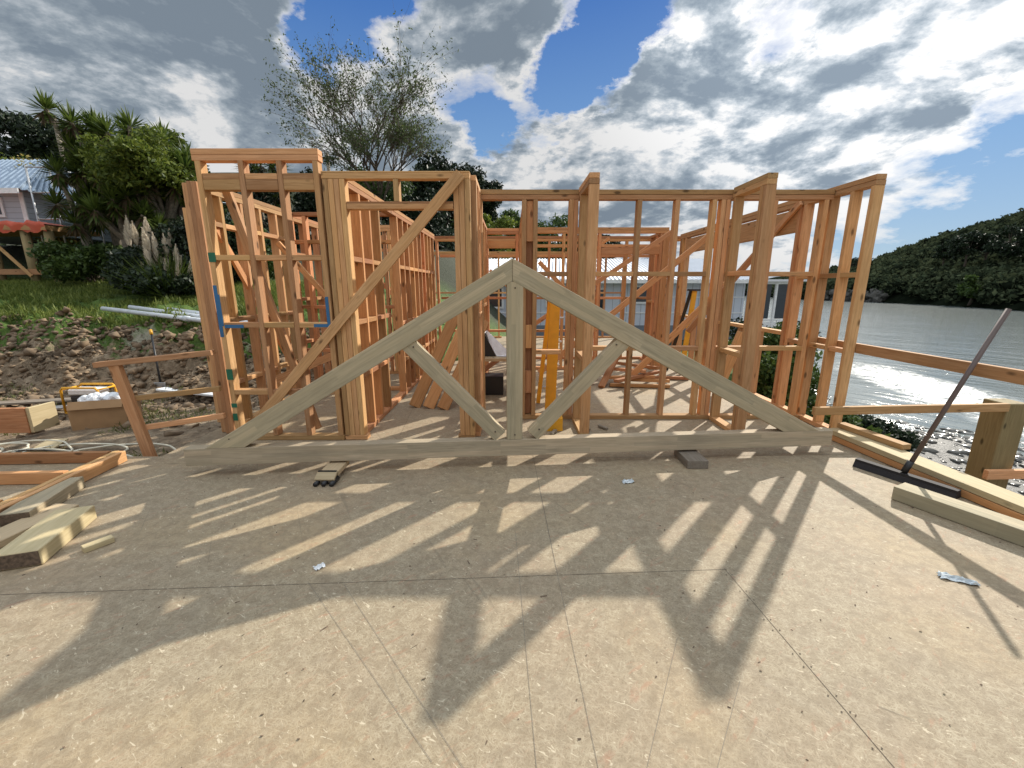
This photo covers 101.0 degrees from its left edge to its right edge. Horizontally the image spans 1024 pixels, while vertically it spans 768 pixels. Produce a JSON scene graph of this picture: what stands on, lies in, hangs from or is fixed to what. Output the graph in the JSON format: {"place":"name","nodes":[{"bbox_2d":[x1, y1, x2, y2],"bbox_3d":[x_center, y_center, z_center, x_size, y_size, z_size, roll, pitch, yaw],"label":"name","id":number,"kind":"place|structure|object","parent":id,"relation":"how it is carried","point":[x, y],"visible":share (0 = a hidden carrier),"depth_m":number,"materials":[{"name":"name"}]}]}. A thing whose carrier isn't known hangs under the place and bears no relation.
{"place":"outdoors","nodes":[
{"label":"outdoors","id":0,"kind":"place"},
{"bbox_2d":[0,172,1023,495],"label":"ground","id":1,"kind":"structure","parent":0,"point":[202,430],"depth_m":7.79,"materials":[{"name":"brown soil"}]},
{"bbox_2d":[0,401,59,432],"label":"plywood box side","id":2,"kind":"object","parent":1,"relation":"on","point":[39,417],"visible":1,"depth_m":5.28,"materials":[{"name":"brown wood"}]},
{"bbox_2d":[0,106,64,160],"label":"tree","id":3,"kind":"object","parent":1,"relation":"on","point":[19,126],"visible":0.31,"depth_m":25.62,"materials":[{"name":"green plant"}]},
{"bbox_2d":[0,225,100,281],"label":"cottage deck","id":4,"kind":"structure","parent":1,"relation":"on","point":[32,272],"depth_m":11.92,"materials":[{"name":"brown wood"}]},
{"bbox_2d":[0,220,69,232],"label":"red tarpaulin","id":5,"kind":"object","parent":4,"relation":"on","point":[34,226],"visible":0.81,"depth_m":11.61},
{"bbox_2d":[0,159,111,244],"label":"blue cottage","id":6,"kind":"structure","parent":1,"relation":"on","point":[16,203],"depth_m":13.38,"materials":[{"name":"grey metal"}]},
{"bbox_2d":[24,165,105,257],"bbox_3d":[-14.042,-4.881,13.498,0.733,3.543,1.352,0,13,0],"label":"scaffold","id":7,"kind":"object","parent":1,"relation":"on","point":[33,200],"visible":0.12,"depth_m":12.71,"materials":[{"name":"metal"}]},
{"bbox_2d":[32,145,108,280],"bbox_3d":[-11.808,-4.516,11.714,1.459,3.938,1.670,4,14,18],"label":"shrub","id":8,"kind":"object","parent":1,"relation":"on","point":[80,228],"visible":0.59,"depth_m":11.37,"materials":[{"name":"green plant"}]},
{"bbox_2d":[25,238,122,283],"bbox_3d":[-11.663,-3.314,11.652,2.175,1.405,2.148,0,13,0],"label":"shrub","id":9,"kind":"object","parent":1,"relation":"on","point":[73,263],"visible":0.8,"depth_m":11.06,"materials":[{"name":"green plant"}]},
{"bbox_2d":[0,393,150,405],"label":"ground plank","id":10,"kind":"object","parent":1,"relation":"on","point":[29,401],"visible":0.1,"depth_m":6.66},
{"bbox_2d":[19,87,152,246],"bbox_3d":[-11.589,-5.396,12.217,3.347,5.349,2.383,0,13,0],"label":"cabbage tree","id":11,"kind":"object","parent":1,"relation":"on","point":[98,125],"visible":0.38,"depth_m":11.45,"materials":[{"name":"green plant"}]},
{"bbox_2d":[59,383,116,413],"bbox_3d":[-6.350,0.215,6.361,0.572,0.412,0.312,0,13,0],"label":"generator","id":12,"kind":"object","parent":1,"relation":"on","point":[77,391],"visible":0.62,"depth_m":6.24,"materials":[{"name":"yellow metal"}]},
{"bbox_2d":[2,443,175,455],"bbox_3d":[-4.668,0.772,4.653,1.769,0.087,0.725,0,13,0],"label":"garden hose","id":13,"kind":"object","parent":1,"relation":"on","point":[103,444],"visible":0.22,"depth_m":4.90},
{"bbox_2d":[65,392,142,430],"bbox_3d":[-5.550,0.366,5.780,0.618,0.386,0.475,-4,14,-18],"label":"cardboard box","id":14,"kind":"object","parent":1,"relation":"on","point":[82,415],"visible":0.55,"depth_m":5.59,"materials":[{"name":"cardboard"}]},
{"bbox_2d":[77,392,119,401],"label":"plastic bags","id":15,"kind":"object","parent":14,"relation":"in","point":[95,396],"visible":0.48,"depth_m":5.67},
{"bbox_2d":[50,117,182,248],"bbox_3d":[-11.205,-5.285,12.662,3.394,4.781,2.306,0,13,0],"label":"cabbage tree","id":16,"kind":"object","parent":1,"relation":"on","point":[165,129],"visible":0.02,"depth_m":11.99,"materials":[{"name":"green plant"}]},
{"bbox_2d":[67,174,171,253],"bbox_3d":[-10.457,-4.155,11.525,2.372,3.327,1.964,0,13,0],"label":"cabbage tree","id":17,"kind":"object","parent":1,"relation":"on","point":[116,204],"visible":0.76,"depth_m":11.17,"materials":[{"name":"green plant"}]},
{"bbox_2d":[74,123,189,221],"bbox_3d":[-10.055,-4.734,11.649,2.517,4.399,2.592,0,13,0],"label":"tree","id":18,"kind":"object","parent":1,"relation":"on","point":[117,160],"visible":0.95,"depth_m":10.84,"materials":[{"name":"green plant"}]},
{"bbox_2d":[0,381,268,455],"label":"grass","id":19,"kind":"structure","parent":1,"relation":"on","point":[150,416],"depth_m":6.20,"materials":[{"name":"plant"}]},
{"bbox_2d":[89,215,185,290],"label":"pampas grass","id":20,"kind":"object","parent":1,"relation":"on","point":[131,232],"depth_m":10.99,"materials":[{"name":"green plant"}]},
{"bbox_2d":[100,245,185,294],"bbox_3d":[-9.532,-2.981,11.087,2.168,1.330,2.185,0,13,0],"label":"shrub","id":21,"kind":"object","parent":1,"relation":"on","point":[124,252],"visible":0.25,"depth_m":10.43,"materials":[{"name":"green plant"}]},
{"bbox_2d":[98,238,192,297],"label":"pampas grass","id":22,"kind":"object","parent":1,"relation":"on","point":[156,253],"depth_m":10.40,"materials":[{"name":"green plant"}]},
{"bbox_2d":[100,306,200,322],"bbox_3d":[-6.900,-1.360,8.512,3.500,0.369,0.111,3,13,13],"label":"drain pipe","id":23,"kind":"object","parent":1,"relation":"on","point":[160,315],"visible":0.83,"depth_m":8.57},
{"bbox_2d":[107,134,195,253],"bbox_3d":[-10.034,-4.833,12.102,2.571,4.309,1.949,-8,15,-31],"label":"cabbage tree","id":24,"kind":"object","parent":1,"relation":"on","point":[151,193],"visible":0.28,"depth_m":11.82,"materials":[{"name":"green plant"}]},
{"bbox_2d":[120,227,192,295],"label":"pampas grass","id":25,"kind":"object","parent":1,"relation":"on","point":[145,239],"depth_m":10.54,"materials":[{"name":"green plant"}]},
{"bbox_2d":[122,264,195,297],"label":"shrub","id":26,"kind":"object","parent":1,"relation":"on","point":[180,282],"visible":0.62,"depth_m":10.28,"materials":[{"name":"green plant"}]},
{"bbox_2d":[0,306,331,438],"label":"clay clods","id":27,"kind":"object","parent":1,"relation":"on","point":[183,338],"visible":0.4,"depth_m":7.67,"materials":[{"name":"soil"}]},
{"bbox_2d":[159,153,196,249],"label":"tree","id":28,"kind":"object","parent":1,"relation":"on","point":[182,201],"visible":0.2,"depth_m":11.88,"materials":[{"name":"green plant"}]},
{"bbox_2d":[135,215,241,281],"bbox_3d":[-8.999,-3.540,11.697,2.410,2.213,2.484,0,13,0],"label":"shrub","id":29,"kind":"object","parent":1,"relation":"on","point":[172,225],"visible":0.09,"depth_m":11.19,"materials":[{"name":"green plant"}]},
{"bbox_2d":[0,277,384,332],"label":"grass","id":30,"kind":"structure","parent":1,"relation":"on","point":[21,287],"depth_m":10.06,"materials":[{"name":"plant"}]},
{"bbox_2d":[145,209,269,281],"bbox_3d":[-8.412,-3.802,11.869,2.899,2.324,2.765,10,16,37],"label":"shrub","id":31,"kind":"object","parent":1,"relation":"on","point":[233,243],"visible":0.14,"depth_m":11.33,"materials":[{"name":"green plant"}]},
{"bbox_2d":[234,147,280,227],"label":"cabbage tree","id":32,"kind":"object","parent":1,"relation":"on","point":[252,167],"visible":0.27,"depth_m":22.15,"materials":[{"name":"green plant"}]},
{"bbox_2d":[234,169,317,228],"bbox_3d":[-12.470,-8.337,23.900,6.582,6.333,5.742,0,13,0],"label":"tree","id":33,"kind":"object","parent":1,"relation":"on","point":[270,194],"visible":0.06,"depth_m":22.21,"materials":[{"name":"green plant"}]},
{"bbox_2d":[266,166,324,221],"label":"tree","id":34,"kind":"object","parent":1,"relation":"on","point":[301,198],"visible":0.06,"depth_m":22.40,"materials":[{"name":"green plant"}]},
{"bbox_2d":[255,5,458,219],"bbox_3d":[-7.516,-12.285,21.213,8.945,10.655,10.545,-7,15,-27],"label":"airy tree","id":35,"kind":"object","parent":1,"relation":"on","point":[397,137],"visible":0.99,"depth_m":19.96,"materials":[{"name":"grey plant"}]},
{"bbox_2d":[340,161,416,224],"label":"tree","id":36,"kind":"object","parent":1,"relation":"on","point":[389,197],"visible":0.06,"depth_m":22.70,"materials":[{"name":"green plant"}]},
{"bbox_2d":[382,182,453,235],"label":"tree","id":37,"kind":"object","parent":1,"relation":"on","point":[433,221],"visible":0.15,"depth_m":23.52,"materials":[{"name":"green plant"}]},
{"bbox_2d":[407,148,486,224],"bbox_3d":[-4.419,-12.607,28.182,5.825,5.133,5.506,-4,14,-18],"label":"tree","id":38,"kind":"object","parent":1,"relation":"on","point":[436,164],"visible":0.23,"depth_m":26.86,"materials":[{"name":"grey plant"}]},
{"bbox_2d":[477,177,505,222],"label":"tree","id":39,"kind":"object","parent":1,"relation":"on","point":[489,207],"visible":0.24,"depth_m":28.49,"materials":[{"name":"green plant"}]},
{"bbox_2d":[483,213,517,258],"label":"tree","id":40,"kind":"object","parent":1,"relation":"on","point":[505,221],"visible":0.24,"depth_m":24.73,"materials":[{"name":"green plant"}]},
{"bbox_2d":[537,213,577,258],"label":"tree","id":41,"kind":"object","parent":1,"relation":"on","point":[557,221],"visible":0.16,"depth_m":31.12,"materials":[{"name":"green plant"}]},
{"bbox_2d":[489,258,748,339],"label":"neighbour house","id":42,"kind":"structure","parent":1,"relation":"on","point":[613,283],"depth_m":17.73,"materials":[{"name":"white metal"}]},
{"bbox_2d":[744,279,806,327],"bbox_3d":[11.100,-3.042,19.311,2.600,3.340,3.000,0,13,0],"label":"glazed porch","id":43,"kind":"object","parent":42,"relation":"attached to","point":[779,300],"visible":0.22,"depth_m":17.92,"materials":[{"name":"white paint"}]},
{"bbox_2d":[728,321,822,398],"bbox_3d":[5.450,-0.517,9.309,1.964,1.878,2.073,0,13,0],"label":"shrub","id":44,"kind":"object","parent":1,"relation":"on","point":[771,339],"visible":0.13,"depth_m":8.65,"materials":[{"name":"green plant"}]},
{"bbox_2d":[755,351,819,416],"bbox_3d":[4.649,0.381,7.406,1.656,1.862,1.520,-5,14,-19],"label":"shrub","id":45,"kind":"object","parent":1,"relation":"on","point":[766,376],"visible":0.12,"depth_m":7.19,"materials":[{"name":"green plant"}]},
{"bbox_2d":[826,415,890,436],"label":"shrub","id":46,"kind":"object","parent":1,"relation":"on","point":[850,419],"visible":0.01,"depth_m":6.39,"materials":[{"name":"green plant"}]},
{"bbox_2d":[854,414,927,451],"bbox_3d":[9.153,1.273,10.858,1.671,0.991,1.880,0,13,0],"label":"shrub","id":47,"kind":"object","parent":1,"relation":"on","point":[911,438],"visible":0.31,"depth_m":10.47,"materials":[{"name":"green plant"}]},
{"bbox_2d":[810,387,1023,493],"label":"beach rocks","id":48,"kind":"object","parent":1,"relation":"on","point":[946,433],"visible":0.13,"depth_m":11.80,"materials":[{"name":"stone"}]},
{"bbox_2d":[811,398,1023,488],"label":"cross rail","id":49,"kind":"object","parent":1,"relation":"on","point":[996,439],"visible":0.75,"depth_m":4.09,"materials":[{"name":"brown wood"}]},
{"bbox_3d":[-2.078,1.039,4.653,10.845,3.182,16.600,0,13,0],"label":"floor framing","id":50,"kind":"object","parent":1,"relation":"on","visible":0},
{"bbox_2d":[0,336,1023,767],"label":"floor","id":51,"kind":"structure","parent":50,"relation":"on","point":[690,598],"depth_m":1.91,"materials":[{"name":"wood"}]},
{"bbox_2d":[0,503,78,547],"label":"short beam","id":52,"kind":"structure","parent":51,"relation":"on","point":[10,532],"depth_m":2.55,"materials":[{"name":"brown wood"}]},
{"bbox_2d":[0,476,85,526],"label":"short beam","id":53,"kind":"structure","parent":51,"relation":"on","point":[58,493],"depth_m":2.79,"materials":[{"name":"beige wood"}]},
{"bbox_2d":[0,505,96,570],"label":"short beam","id":54,"kind":"structure","parent":51,"relation":"on","point":[46,538],"depth_m":2.36,"materials":[{"name":"brown wood"}]},
{"bbox_2d":[0,451,126,512],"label":"lying wall frame","id":55,"kind":"object","parent":51,"relation":"on","point":[98,462],"visible":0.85,"depth_m":3.32,"materials":[{"name":"brown wood"}]},
{"bbox_2d":[81,535,114,552],"bbox_3d":[-2.365,0.913,2.412,0.050,0.034,0.130,8,15,32],"label":"wood offcut","id":56,"kind":"object","parent":51,"relation":"on","point":[96,544],"visible":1,"depth_m":2.40,"materials":[{"name":"brown wood"}]},
{"bbox_2d":[92,349,225,455],"bbox_3d":[-3.145,0.252,3.832,0.926,1.100,0.122,-3,13,-11],"label":"guard rail","id":57,"kind":"object","parent":51,"relation":"attached to","point":[129,400],"visible":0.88,"depth_m":3.77,"materials":[{"name":"brown wood"}]},
{"bbox_2d":[182,181,298,432],"bbox_3d":[-2.995,-0.863,4.855,0.449,2.393,1.850,0,13,0],"label":"wall frame","id":58,"kind":"object","parent":51,"relation":"on","point":[197,241],"visible":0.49,"depth_m":4.40,"materials":[{"name":"brown wood"}]},
{"bbox_2d":[275,241,324,297],"bbox_3d":[-2.250,-1.072,5.089,0.060,1.562,0.040,-39,10,8],"label":"timber brace","id":59,"kind":"object","parent":58,"relation":"attached to","point":[306,274],"visible":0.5,"depth_m":5.02,"materials":[{"name":"orange wood"}]},
{"bbox_2d":[276,353,330,382],"bbox_3d":[-2.375,-0.270,5.172,1.106,0.090,0.040,-27,12,-16],"label":"timber brace","id":60,"kind":"object","parent":58,"relation":"attached to","point":[283,376],"visible":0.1,"depth_m":5.14,"materials":[{"name":"brown wood"}]},
{"bbox_2d":[190,148,345,439],"bbox_3d":[-2.150,-0.730,3.889,1.060,2.568,0.198,0,13,0],"label":"wall frame","id":61,"kind":"object","parent":51,"relation":"on","point":[245,182],"visible":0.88,"depth_m":3.74,"materials":[{"name":"brown wood"}]},
{"bbox_2d":[292,217,331,382],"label":"wall frame","id":62,"kind":"object","parent":51,"relation":"on","point":[313,226],"visible":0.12,"depth_m":6.33,"materials":[{"name":"orange wood"}]},
{"bbox_2d":[313,461,348,486],"bbox_3d":[-1.402,0.685,3.288,0.157,0.084,0.340,0,13,0],"label":"offcut block","id":63,"kind":"object","parent":51,"relation":"on","point":[330,472],"depth_m":3.20,"materials":[{"name":"brown wood"}]},
{"bbox_2d":[183,259,832,465],"bbox_3d":[0.130,-0.183,3.364,5.358,1.565,0.092,-1,13,-5],"label":"roof truss","id":64,"kind":"object","parent":63,"relation":"on","point":[514,276],"visible":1,"depth_m":3.37,"materials":[{"name":"beige wood"}]},
{"bbox_2d":[292,212,399,389],"bbox_3d":[-2.283,-1.083,5.810,1.475,2.393,0.094,0,13,0],"label":"wall frame","id":65,"kind":"object","parent":51,"relation":"on","point":[307,242],"visible":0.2,"depth_m":5.70,"materials":[{"name":"orange wood"}]},
{"bbox_2d":[254,170,475,439],"bbox_3d":[-1.405,-0.633,3.851,2.093,2.398,0.135,0,13,0],"label":"wall frame","id":66,"kind":"object","parent":51,"relation":"on","point":[348,300],"visible":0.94,"depth_m":3.72,"materials":[{"name":"brown wood"}]},
{"bbox_2d":[380,225,398,373],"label":"wall frame","id":67,"kind":"object","parent":51,"relation":"on","point":[384,229],"visible":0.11,"depth_m":6.90,"materials":[{"name":"brown wood"}]},
{"bbox_2d":[348,181,436,431],"bbox_3d":[-1.495,-1.135,6.034,0.095,2.393,4.330,0,13,0],"label":"wall frame","id":68,"kind":"object","parent":51,"relation":"on","point":[413,269],"visible":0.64,"depth_m":5.00,"materials":[{"name":"orange wood"}]},
{"bbox_2d":[409,316,456,407],"bbox_3d":[-0.960,-0.324,5.339,0.140,1.328,0.045,22,-12,-2],"label":"leaning board","id":69,"kind":"object","parent":51,"relation":"on","point":[426,379],"visible":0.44,"depth_m":5.32,"materials":[{"name":"brown wood"}]},
{"bbox_2d":[423,330,457,408],"bbox_3d":[-0.780,-0.316,5.305,0.140,1.341,0.046,22,-14,-2],"label":"leaning board","id":70,"kind":"object","parent":51,"relation":"on","point":[436,389],"visible":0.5,"depth_m":5.25,"materials":[{"name":"brown wood"}]},
{"bbox_2d":[437,320,488,409],"bbox_3d":[-0.600,-0.260,5.282,0.140,1.274,0.046,24,-17,-1],"label":"leaning board","id":71,"kind":"object","parent":51,"relation":"on","point":[445,401],"visible":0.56,"depth_m":5.12,"materials":[{"name":"brown wood"}]},
{"bbox_2d":[470,175,483,435],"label":"wall frame","id":72,"kind":"object","parent":51,"relation":"on","point":[477,275],"visible":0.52,"depth_m":4.01,"materials":[{"name":"brown wood"}]},
{"bbox_2d":[483,220,488,372],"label":"wall frame","id":73,"kind":"object","parent":51,"relation":"on","point":[485,257],"visible":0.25,"depth_m":6.78,"materials":[{"name":"orange wood"}]},
{"bbox_2d":[485,373,503,394],"bbox_3d":[-0.270,-0.003,5.875,0.300,0.258,0.250,0,13,0],"label":"tool box","id":74,"kind":"object","parent":51,"relation":"on","point":[494,383],"visible":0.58,"depth_m":5.76,"materials":[{"name":"black plastic"}]},
{"bbox_2d":[485,355,505,360],"bbox_3d":[-0.300,-0.126,5.744,0.640,0.558,0.650,0,13,0],"label":"trestle table","id":75,"kind":"object","parent":51,"relation":"on","point":[495,358],"visible":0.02,"depth_m":5.37,"materials":[{"name":"brown wood"}]},
{"bbox_2d":[484,330,505,355],"bbox_3d":[-0.225,-0.541,5.597,0.390,0.313,0.350,0,13,0],"label":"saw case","id":76,"kind":"object","parent":75,"relation":"on","point":[494,346],"visible":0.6,"depth_m":5.58,"materials":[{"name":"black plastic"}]},
{"bbox_2d":[487,228,518,260],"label":"wall frame","id":77,"kind":"object","parent":51,"relation":"on","point":[501,244],"visible":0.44,"depth_m":7.07,"materials":[{"name":"orange wood"}]},
{"bbox_2d":[518,210,521,262],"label":"wall frame","id":78,"kind":"object","parent":51,"relation":"on","point":[520,246],"visible":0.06,"depth_m":6.05,"materials":[{"name":"orange wood"}]},
{"bbox_2d":[536,230,670,324],"bbox_3d":[1.375,-1.656,6.904,2.832,0.070,0.040,-33,11,7],"label":"timber brace","id":79,"kind":"object","parent":78,"relation":"attached to","point":[629,260],"visible":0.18,"depth_m":6.81,"materials":[{"name":"orange wood"}]},
{"bbox_2d":[434,251,623,337],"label":"wall frame","id":80,"kind":"object","parent":51,"relation":"on","point":[604,292],"visible":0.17,"depth_m":11.85,"materials":[{"name":"orange wood"}]},
{"bbox_2d":[536,302,563,408],"bbox_3d":[0.476,-0.401,5.078,0.266,1.383,0.393,-4,14,-16],"label":"step ladder","id":81,"kind":"object","parent":51,"relation":"on","point":[551,330],"visible":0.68,"depth_m":4.99,"materials":[{"name":"metal"}]},
{"bbox_2d":[434,236,680,358],"bbox_3d":[0.875,-1.684,8.412,4.750,2.393,0.095,0,13,0],"label":"wall frame","id":82,"kind":"object","parent":51,"relation":"on","point":[550,239],"visible":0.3,"depth_m":8.19,"materials":[{"name":"orange wood"}]},
{"bbox_2d":[571,172,599,433],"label":"wall frame","id":83,"kind":"object","parent":51,"relation":"on","point":[589,189],"visible":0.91,"depth_m":4.04,"materials":[{"name":"brown wood"}]},
{"bbox_2d":[536,227,669,369],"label":"wall frame","id":84,"kind":"object","parent":51,"relation":"on","point":[658,250],"visible":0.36,"depth_m":7.10,"materials":[{"name":"orange wood"}]},
{"bbox_2d":[537,235,705,372],"bbox_3d":[1.775,-1.260,6.791,3.444,0.090,0.040,-39,10,8],"label":"timber brace","id":85,"kind":"object","parent":51,"relation":"on","point":[655,279],"visible":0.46,"depth_m":6.69,"materials":[{"name":"orange wood"}]},
{"bbox_2d":[640,230,669,366],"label":"wall frame","id":86,"kind":"object","parent":51,"relation":"on","point":[652,267],"visible":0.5,"depth_m":7.82,"materials":[{"name":"orange wood"}]},
{"bbox_2d":[480,189,834,418],"bbox_3d":[1.429,-0.779,4.505,3.572,2.388,0.096,0,13,0],"label":"wall frame","id":87,"kind":"object","parent":51,"relation":"on","point":[531,198],"visible":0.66,"depth_m":4.40,"materials":[{"name":"brown wood"}]},
{"bbox_2d":[666,289,700,370],"bbox_3d":[2.900,-0.894,7.175,0.304,1.405,0.381,-5,14,-22],"label":"step ladder","id":88,"kind":"object","parent":51,"relation":"on","point":[691,296],"visible":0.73,"depth_m":7.01,"materials":[{"name":"orange plastic"}]},
{"bbox_2d":[674,450,708,468],"bbox_3d":[1.515,0.625,3.582,0.170,0.069,0.300,0,13,0],"label":"offcut block","id":89,"kind":"object","parent":51,"relation":"on","point":[692,459],"depth_m":3.48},
{"bbox_2d":[724,331,742,378],"bbox_3d":[2.925,-0.290,5.680,0.130,0.848,0.040,17,12,-4],"label":"timber brace","id":90,"kind":"object","parent":51,"relation":"on","point":[730,359],"visible":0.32,"depth_m":5.65,"materials":[{"name":"brown wood"}]},
{"bbox_2d":[709,172,778,429],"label":"wall frame","id":91,"kind":"object","parent":51,"relation":"on","point":[765,185],"visible":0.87,"depth_m":4.02,"materials":[{"name":"brown wood"}]},
{"bbox_2d":[671,174,886,427],"bbox_3d":[3.245,-1.178,6.163,0.135,2.418,4.460,0,13,0],"label":"wall frame","id":92,"kind":"object","parent":51,"relation":"on","point":[797,219],"visible":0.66,"depth_m":4.46,"materials":[{"name":"brown wood"}]},
{"bbox_2d":[631,282,723,374],"bbox_3d":[2.435,-0.786,6.182,0.090,1.995,0.040,43,10,-9],"label":"timber brace","id":93,"kind":"object","parent":92,"relation":"attached to","point":[673,335],"visible":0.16,"depth_m":6.17,"materials":[{"name":"orange wood"}]},
{"bbox_2d":[817,337,1023,384],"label":"guard rail","id":94,"kind":"object","parent":51,"relation":"attached to","point":[1005,374],"depth_m":3.27,"materials":[{"name":"brown wood"}]},
{"bbox_2d":[832,435,1023,520],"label":"long plank","id":95,"kind":"object","parent":51,"relation":"on","point":[991,505],"visible":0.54,"depth_m":3.14,"materials":[{"name":"brown wood"}]},
{"bbox_2d":[828,428,1023,513],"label":"long plank","id":96,"kind":"object","parent":95,"relation":"on","point":[1009,499],"visible":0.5,"depth_m":3.13,"materials":[{"name":"brown wood"}]},
{"bbox_2d":[837,422,910,449],"bbox_3d":[3.280,0.465,3.853,0.090,0.045,0.608,-2,13,-9],"label":"short board","id":97,"kind":"object","parent":96,"relation":"on","point":[889,441],"visible":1,"depth_m":3.79,"materials":[{"name":"brown wood"}]},
{"bbox_2d":[853,308,1011,498],"bbox_3d":[3.133,0.090,3.151,0.415,1.303,0.626,-6,14,-24],"label":"broom","id":98,"kind":"object","parent":51,"relation":"on","point":[902,475],"visible":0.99,"depth_m":3.09,"materials":[{"name":"black plastic"}]},
{"bbox_2d":[891,482,1023,546],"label":"squared beam","id":99,"kind":"structure","parent":51,"relation":"on","point":[999,525],"depth_m":2.65,"materials":[{"name":"beige wood"}]},
{"bbox_2d":[0,0,1023,277],"label":"sky","id":100,"kind":"structure","parent":0,"point":[926,95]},
{"bbox_2d":[742,296,1023,455],"bbox_3d":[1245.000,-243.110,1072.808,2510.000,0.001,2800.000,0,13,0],"label":"sea water","id":101,"kind":"structure","parent":0,"point":[958,332],"depth_m":27.96,"materials":[{"name":"liquid"}]},
{"bbox_2d":[744,235,1023,310],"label":"hill","id":102,"kind":"structure","parent":0,"point":[908,299],"depth_m":102.39,"materials":[{"name":"plant"}]},
{"bbox_2d":[824,288,889,302],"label":"rock bluff","id":103,"kind":"structure","parent":102,"relation":"on","point":[876,295],"depth_m":123.45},
{"bbox_2d":[745,208,1023,304],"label":"bush canopy","id":104,"kind":"object","parent":102,"relation":"on","point":[989,279],"visible":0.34,"depth_m":115.12,"materials":[{"name":"plant"}]},
{"bbox_2d":[955,274,983,305],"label":"tree","id":105,"kind":"object","parent":102,"relation":"on","point":[965,288],"visible":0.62,"depth_m":93.78,"materials":[{"name":"green plant"}]},
{"bbox_2d":[944,230,998,266],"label":"tree","id":106,"kind":"object","parent":102,"relation":"on","point":[957,244],"visible":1,"depth_m":105.53,"materials":[{"name":"green plant"}]},
{"bbox_2d":[982,222,1023,262],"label":"tree","id":107,"kind":"object","parent":102,"relation":"on","point":[1005,248],"visible":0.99,"depth_m":99.10,"materials":[{"name":"green plant"}]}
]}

